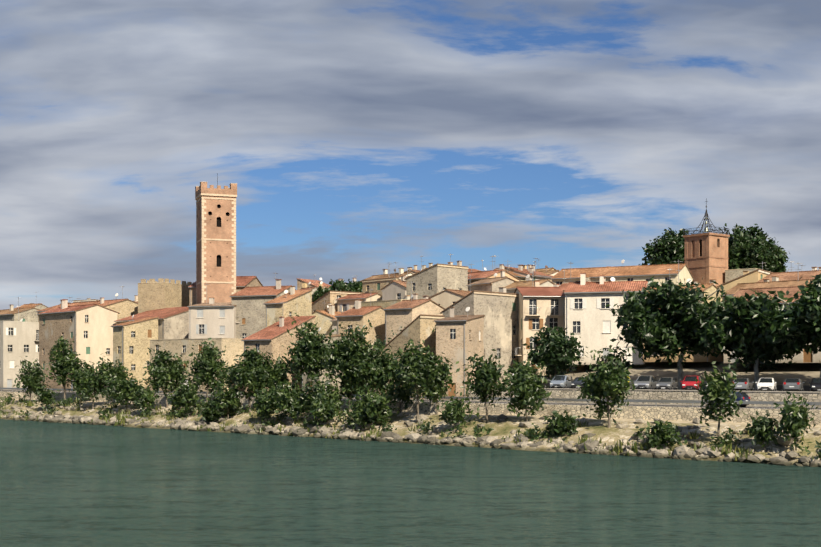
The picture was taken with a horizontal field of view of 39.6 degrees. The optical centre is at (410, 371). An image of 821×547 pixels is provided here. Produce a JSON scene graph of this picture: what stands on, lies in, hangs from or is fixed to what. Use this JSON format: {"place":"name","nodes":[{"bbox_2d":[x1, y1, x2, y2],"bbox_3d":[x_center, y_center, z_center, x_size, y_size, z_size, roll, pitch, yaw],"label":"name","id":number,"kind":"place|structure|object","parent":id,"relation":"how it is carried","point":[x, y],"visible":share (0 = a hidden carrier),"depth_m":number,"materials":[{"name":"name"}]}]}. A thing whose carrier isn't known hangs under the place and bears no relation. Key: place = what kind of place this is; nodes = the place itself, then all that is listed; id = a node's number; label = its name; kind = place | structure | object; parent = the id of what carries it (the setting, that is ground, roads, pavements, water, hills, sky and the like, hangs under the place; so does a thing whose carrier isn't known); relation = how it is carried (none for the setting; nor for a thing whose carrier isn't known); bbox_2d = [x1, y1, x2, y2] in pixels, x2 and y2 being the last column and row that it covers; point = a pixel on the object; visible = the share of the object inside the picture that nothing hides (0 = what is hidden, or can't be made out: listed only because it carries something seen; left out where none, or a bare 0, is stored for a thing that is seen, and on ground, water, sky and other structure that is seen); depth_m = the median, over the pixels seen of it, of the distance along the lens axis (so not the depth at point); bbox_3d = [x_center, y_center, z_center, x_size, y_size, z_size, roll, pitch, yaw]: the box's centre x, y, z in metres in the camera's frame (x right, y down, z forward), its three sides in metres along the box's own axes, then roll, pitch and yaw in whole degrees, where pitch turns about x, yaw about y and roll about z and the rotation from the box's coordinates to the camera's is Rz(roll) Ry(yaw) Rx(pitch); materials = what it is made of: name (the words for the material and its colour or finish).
{"place":"outdoors","nodes":[
{"label":"outdoors","id":0,"kind":"place"},
{"bbox_2d":[0,305,38,389],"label":"house","id":1,"kind":"structure","parent":0,"point":[19,341],"depth_m":218.64,"materials":[{"name":"grey paint"}]},
{"bbox_2d":[0,297,38,321],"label":"house","id":2,"kind":"structure","parent":0,"point":[25,314],"depth_m":242.92,"materials":[{"name":"beige paint"}]},
{"bbox_2d":[37,297,119,390],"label":"house","id":3,"kind":"structure","parent":0,"point":[87,330],"depth_m":202.12,"materials":[{"name":"paint"}]},
{"bbox_2d":[138,278,193,312],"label":"wall","id":4,"kind":"structure","parent":0,"point":[160,293],"depth_m":208.31,"materials":[{"name":"stone"}]},
{"bbox_2d":[150,338,243,393],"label":"house","id":5,"kind":"structure","parent":0,"point":[233,348],"depth_m":175.28,"materials":[{"name":"stone"}]},
{"bbox_2d":[241,302,315,392],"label":"house","id":6,"kind":"structure","parent":0,"point":[274,338],"depth_m":166.13,"materials":[{"name":"stone"}]},
{"bbox_2d":[302,327,349,393],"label":"house","id":7,"kind":"structure","parent":0,"point":[334,337],"depth_m":162.87,"materials":[{"name":"grey stone"}]},
{"bbox_2d":[0,419,820,546],"bbox_3d":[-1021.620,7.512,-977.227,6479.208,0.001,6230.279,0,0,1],"label":"river water","id":8,"kind":"structure","parent":0,"point":[73,485],"depth_m":68.98,"materials":[{"name":"green liquid"}]},
{"bbox_2d":[0,361,820,464],"bbox_3d":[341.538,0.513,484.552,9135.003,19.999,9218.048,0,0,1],"label":"ground","id":9,"kind":"structure","parent":0,"point":[806,373],"depth_m":123.02,"materials":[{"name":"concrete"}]},
{"bbox_2d":[14,303,48,309],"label":"house","id":10,"kind":"structure","parent":9,"relation":"on","point":[41,306],"depth_m":317.65,"materials":[{"name":"orange stone"}]},
{"bbox_2d":[73,298,98,302],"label":"house","id":11,"kind":"structure","parent":9,"relation":"on","point":[87,300],"depth_m":291.93,"materials":[{"name":"white paint"}]},
{"bbox_2d":[35,285,137,321],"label":"house","id":12,"kind":"structure","parent":9,"relation":"on","point":[124,308],"depth_m":214.53,"materials":[{"name":"stone"}]},
{"bbox_2d":[110,315,158,389],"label":"house","id":13,"kind":"structure","parent":9,"relation":"on","point":[131,342],"depth_m":190.17,"materials":[{"name":"stone"}]},
{"bbox_2d":[114,307,188,339],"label":"house","id":14,"kind":"structure","parent":9,"relation":"on","point":[173,322],"depth_m":195.78,"materials":[{"name":"beige paint"}]},
{"bbox_2d":[187,284,239,338],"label":"house","id":15,"kind":"structure","parent":9,"relation":"on","point":[211,319],"depth_m":187.01,"materials":[{"name":"grey paint"}]},
{"bbox_2d":[195,173,236,303],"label":"tower","id":16,"kind":"structure","parent":9,"relation":"on","point":[216,239],"depth_m":200.57,"materials":[{"name":"brick"}]},
{"bbox_2d":[188,276,262,304],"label":"house","id":17,"kind":"structure","parent":9,"relation":"on","point":[242,282],"depth_m":205.90,"materials":[{"name":"stone"}]},
{"bbox_2d":[230,273,295,338],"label":"house","id":18,"kind":"structure","parent":9,"relation":"on","point":[249,302],"depth_m":186.58,"materials":[{"name":"grey stone"}]},
{"bbox_2d":[263,286,311,327],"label":"house","id":19,"kind":"structure","parent":9,"relation":"on","point":[299,303],"depth_m":176.26,"materials":[{"name":"stone"}]},
{"bbox_2d":[300,282,317,297],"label":"house","id":20,"kind":"structure","parent":9,"relation":"on","point":[314,289],"depth_m":224.87,"materials":[{"name":"orange paint"}]},
{"bbox_2d":[299,281,326,289],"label":"house","id":21,"kind":"structure","parent":9,"relation":"on","point":[304,285],"depth_m":248.01,"materials":[{"name":"paint"}]},
{"bbox_2d":[297,278,330,289],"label":"house","id":22,"kind":"structure","parent":9,"relation":"on","point":[313,283],"depth_m":261.99,"materials":[{"name":"stone"}]},
{"bbox_2d":[312,303,339,334],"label":"house","id":23,"kind":"structure","parent":9,"relation":"on","point":[323,319],"depth_m":194.38,"materials":[{"name":"stone"}]},
{"bbox_2d":[330,318,336,333],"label":"house","id":24,"kind":"structure","parent":9,"relation":"on","point":[334,323],"depth_m":191.24,"materials":[{"name":"grey paint"}]},
{"bbox_2d":[312,291,363,312],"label":"house","id":25,"kind":"structure","parent":9,"relation":"on","point":[322,302],"depth_m":202.55,"materials":[{"name":"paint"}]},
{"bbox_2d":[336,293,381,312],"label":"house","id":26,"kind":"structure","parent":9,"relation":"on","point":[346,302],"depth_m":199.19,"materials":[{"name":"beige paint"}]},
{"bbox_2d":[335,289,384,355],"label":"house","id":27,"kind":"structure","parent":9,"relation":"on","point":[359,315],"depth_m":167.69,"materials":[{"name":"stone"}]},
{"bbox_2d":[362,262,400,294],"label":"house","id":28,"kind":"structure","parent":9,"relation":"on","point":[376,285],"depth_m":206.53,"materials":[{"name":"stone"}]},
{"bbox_2d":[361,295,410,307],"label":"house","id":29,"kind":"structure","parent":9,"relation":"on","point":[384,303],"depth_m":180.78,"materials":[{"name":"stone"}]},
{"bbox_2d":[361,263,412,280],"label":"house","id":30,"kind":"structure","parent":9,"relation":"on","point":[385,274],"depth_m":221.38,"materials":[{"name":"orange paint"}]},
{"bbox_2d":[381,268,407,299],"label":"house","id":31,"kind":"structure","parent":9,"relation":"on","point":[394,289],"depth_m":191.72,"materials":[{"name":"grey paint"}]},
{"bbox_2d":[0,388,820,424],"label":"retaining walls","id":32,"kind":"structure","parent":9,"relation":"on","point":[665,413],"depth_m":117.11,"materials":[{"name":"stone"}]},
{"bbox_2d":[0,387,820,409],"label":"road","id":33,"kind":"structure","parent":9,"relation":"on","point":[670,401],"depth_m":113.65,"materials":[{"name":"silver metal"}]},
{"bbox_2d":[1,401,820,466],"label":"bank rocks","id":34,"kind":"object","parent":9,"relation":"on","point":[680,452],"visible":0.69,"depth_m":117.56,"materials":[{"name":"beige stone"}]},
{"bbox_2d":[0,393,820,460],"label":"bank grass and bushes","id":35,"kind":"structure","parent":34,"relation":"on","point":[726,440],"depth_m":123.15,"materials":[{"name":"green plant"}]},
{"bbox_2d":[379,314,444,398],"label":"house","id":36,"kind":"structure","parent":9,"relation":"on","point":[420,327],"depth_m":145.92,"materials":[{"name":"stone"}]},
{"bbox_2d":[383,281,444,344],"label":"house","id":37,"kind":"structure","parent":9,"relation":"on","point":[402,314],"depth_m":164.94,"materials":[{"name":"stone"}]},
{"bbox_2d":[9,390,820,409],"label":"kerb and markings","id":38,"kind":"structure","parent":9,"relation":"on","point":[698,405],"depth_m":120.11,"materials":[{"name":"grey paint"}]},
{"bbox_2d":[13,313,817,450],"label":"bank trees","id":39,"kind":"object","parent":9,"relation":"on","point":[256,374],"depth_m":133.45,"materials":[{"name":"green plant"}]},
{"bbox_2d":[415,263,432,273],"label":"house","id":40,"kind":"structure","parent":9,"relation":"on","point":[424,266],"depth_m":211.14,"materials":[{"name":"grey stone"}]},
{"bbox_2d":[404,253,468,298],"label":"house","id":41,"kind":"structure","parent":9,"relation":"on","point":[434,279],"depth_m":182.71,"materials":[{"name":"grey stone"}]},
{"bbox_2d":[428,289,471,308],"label":"house","id":42,"kind":"structure","parent":9,"relation":"on","point":[445,298],"depth_m":172.50,"materials":[{"name":"beige paint"}]},
{"bbox_2d":[457,261,479,273],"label":"house","id":43,"kind":"structure","parent":9,"relation":"on","point":[459,263],"depth_m":217.13,"materials":[{"name":"orange stone"}]},
{"bbox_2d":[440,276,518,385],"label":"house","id":44,"kind":"structure","parent":9,"relation":"on","point":[499,310],"depth_m":152.14,"materials":[{"name":"beige paint"}]},
{"bbox_2d":[466,270,514,291],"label":"house","id":45,"kind":"structure","parent":9,"relation":"on","point":[492,284],"depth_m":179.22,"materials":[{"name":"orange stone"}]},
{"bbox_2d":[468,255,520,290],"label":"house","id":46,"kind":"structure","parent":9,"relation":"on","point":[476,276],"depth_m":188.09,"materials":[{"name":"paint"}]},
{"bbox_2d":[494,261,525,280],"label":"house","id":47,"kind":"structure","parent":9,"relation":"on","point":[521,277],"depth_m":195.15,"materials":[{"name":"stone"}]},
{"bbox_2d":[499,258,552,280],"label":"house","id":48,"kind":"structure","parent":9,"relation":"on","point":[528,270],"depth_m":212.53,"materials":[{"name":"stone"}]},
{"bbox_2d":[505,264,554,292],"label":"house","id":49,"kind":"structure","parent":9,"relation":"on","point":[510,288],"depth_m":172.57,"materials":[{"name":"orange paint"}]},
{"bbox_2d":[513,261,550,280],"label":"house","id":50,"kind":"structure","parent":9,"relation":"on","point":[520,269],"depth_m":207.91,"materials":[{"name":"orange paint"}]},
{"bbox_2d":[523,265,555,270],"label":"house","id":51,"kind":"structure","parent":9,"relation":"on","point":[542,269],"depth_m":229.80,"materials":[{"name":"paint"}]},
{"bbox_2d":[514,271,565,375],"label":"house","id":52,"kind":"structure","parent":9,"relation":"on","point":[539,308],"depth_m":151.98,"materials":[{"name":"beige paint"}]},
{"bbox_2d":[540,377,550,387],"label":"black car","id":53,"kind":"object","parent":9,"relation":"on","point":[547,383],"visible":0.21,"depth_m":132.92,"materials":[{"name":"black paint"}]},
{"bbox_2d":[538,265,558,275],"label":"house","id":54,"kind":"structure","parent":9,"relation":"on","point":[551,272],"depth_m":217.30,"materials":[{"name":"orange paint"}]},
{"bbox_2d":[312,223,789,379],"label":"village trees","id":55,"kind":"object","parent":9,"relation":"on","point":[747,249],"depth_m":197.00,"materials":[{"name":"green plant"}]},
{"bbox_2d":[550,375,572,387],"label":"car","id":56,"kind":"object","parent":9,"relation":"on","point":[560,381],"visible":0.83,"depth_m":130.49,"materials":[{"name":"grey paint"}]},
{"bbox_2d":[553,263,572,290],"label":"house","id":57,"kind":"structure","parent":9,"relation":"on","point":[563,286],"depth_m":169.54,"materials":[{"name":"tile"}]},
{"bbox_2d":[563,306,583,371],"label":"house","id":58,"kind":"structure","parent":9,"relation":"on","point":[578,366],"depth_m":152.16,"materials":[{"name":"paint"}]},
{"bbox_2d":[571,377,584,388],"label":"car","id":59,"kind":"object","parent":9,"relation":"on","point":[574,383],"visible":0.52,"depth_m":128.35,"materials":[{"name":"grey paint"}]},
{"bbox_2d":[564,273,648,364],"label":"house","id":60,"kind":"structure","parent":9,"relation":"on","point":[590,319],"depth_m":147.16,"materials":[{"name":"white paint"}]},
{"bbox_2d":[551,259,693,285],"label":"house","id":61,"kind":"structure","parent":9,"relation":"on","point":[660,272],"depth_m":186.58,"materials":[{"name":"beige paint"}]},
{"bbox_2d":[634,375,656,389],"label":"silver car","id":62,"kind":"object","parent":9,"relation":"on","point":[645,382],"visible":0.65,"depth_m":123.08,"materials":[{"name":"grey paint"}]},
{"bbox_2d":[656,377,677,389],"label":"grey car","id":63,"kind":"object","parent":9,"relation":"on","point":[663,383],"visible":0.85,"depth_m":121.15,"materials":[{"name":"grey paint"}]},
{"bbox_2d":[643,283,723,361],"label":"house","id":64,"kind":"structure","parent":9,"relation":"on","point":[697,357],"depth_m":140.60,"materials":[{"name":"paint"}]},
{"bbox_2d":[646,260,721,303],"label":"house","id":65,"kind":"structure","parent":9,"relation":"on","point":[711,288],"depth_m":146.41,"materials":[{"name":"stone"}]},
{"bbox_2d":[680,376,700,389],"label":"red car","id":66,"kind":"object","parent":9,"relation":"on","point":[688,382],"visible":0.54,"depth_m":119.05,"materials":[{"name":"red paint"}]},
{"bbox_2d":[683,199,729,285],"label":"bell tower","id":67,"kind":"structure","parent":9,"relation":"on","point":[706,258],"depth_m":190.49,"materials":[{"name":"brick"}]},
{"bbox_2d":[605,273,820,391],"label":"trees","id":68,"kind":"object","parent":9,"relation":"on","point":[764,331],"depth_m":123.96,"materials":[{"name":"green plant"}]},
{"bbox_2d":[707,392,749,406],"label":"car","id":69,"kind":"object","parent":9,"relation":"on","point":[744,396],"visible":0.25,"depth_m":108.84,"materials":[{"name":"blue paint"}]},
{"bbox_2d":[725,268,756,282],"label":"house","id":70,"kind":"structure","parent":9,"relation":"on","point":[731,274],"depth_m":189.40,"materials":[{"name":"grey stone"}]},
{"bbox_2d":[733,378,753,390],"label":"silver car","id":71,"kind":"object","parent":9,"relation":"on","point":[744,384],"visible":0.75,"depth_m":114.97,"materials":[{"name":"grey paint"}]},
{"bbox_2d":[717,261,772,291],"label":"house","id":72,"kind":"structure","parent":9,"relation":"on","point":[753,276],"depth_m":153.81,"materials":[{"name":"paint"}]},
{"bbox_2d":[755,378,776,390],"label":"white car","id":73,"kind":"object","parent":9,"relation":"on","point":[769,384],"visible":0.85,"depth_m":113.45,"materials":[{"name":"white paint"}]},
{"bbox_2d":[720,263,812,301],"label":"house","id":74,"kind":"structure","parent":9,"relation":"on","point":[766,283],"depth_m":142.94,"materials":[{"name":"orange stone"}]},
{"bbox_2d":[724,269,820,362],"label":"house","id":75,"kind":"structure","parent":9,"relation":"on","point":[803,357],"depth_m":133.25,"materials":[{"name":"orange paint"}]},
{"bbox_2d":[757,261,820,281],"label":"house","id":76,"kind":"structure","parent":9,"relation":"on","point":[791,275],"depth_m":151.43,"materials":[{"name":"orange paint"}]},
{"bbox_2d":[782,378,804,390],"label":"grey car","id":77,"kind":"object","parent":9,"relation":"on","point":[792,384],"visible":0.94,"depth_m":111.08,"materials":[{"name":"grey paint"}]},
{"bbox_2d":[809,378,820,390],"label":"black car","id":78,"kind":"object","parent":9,"relation":"on","point":[815,384],"visible":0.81,"depth_m":109.54,"materials":[{"name":"black paint"}]},
{"bbox_2d":[0,0,820,309],"label":"sky","id":79,"kind":"structure","parent":0,"point":[355,138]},
{"bbox_2d":[405,256,423,273],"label":"house","id":80,"kind":"structure","parent":0,"point":[411,270],"depth_m":228.10,"materials":[{"name":"beige paint"}]},
{"bbox_2d":[352,325,564,394],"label":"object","id":81,"kind":"object","parent":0,"point":[377,344],"depth_m":162.17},
{"bbox_2d":[434,307,484,399],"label":"house","id":82,"kind":"structure","parent":0,"point":[458,337],"depth_m":141.90,"materials":[{"name":"stone"}]}
]}

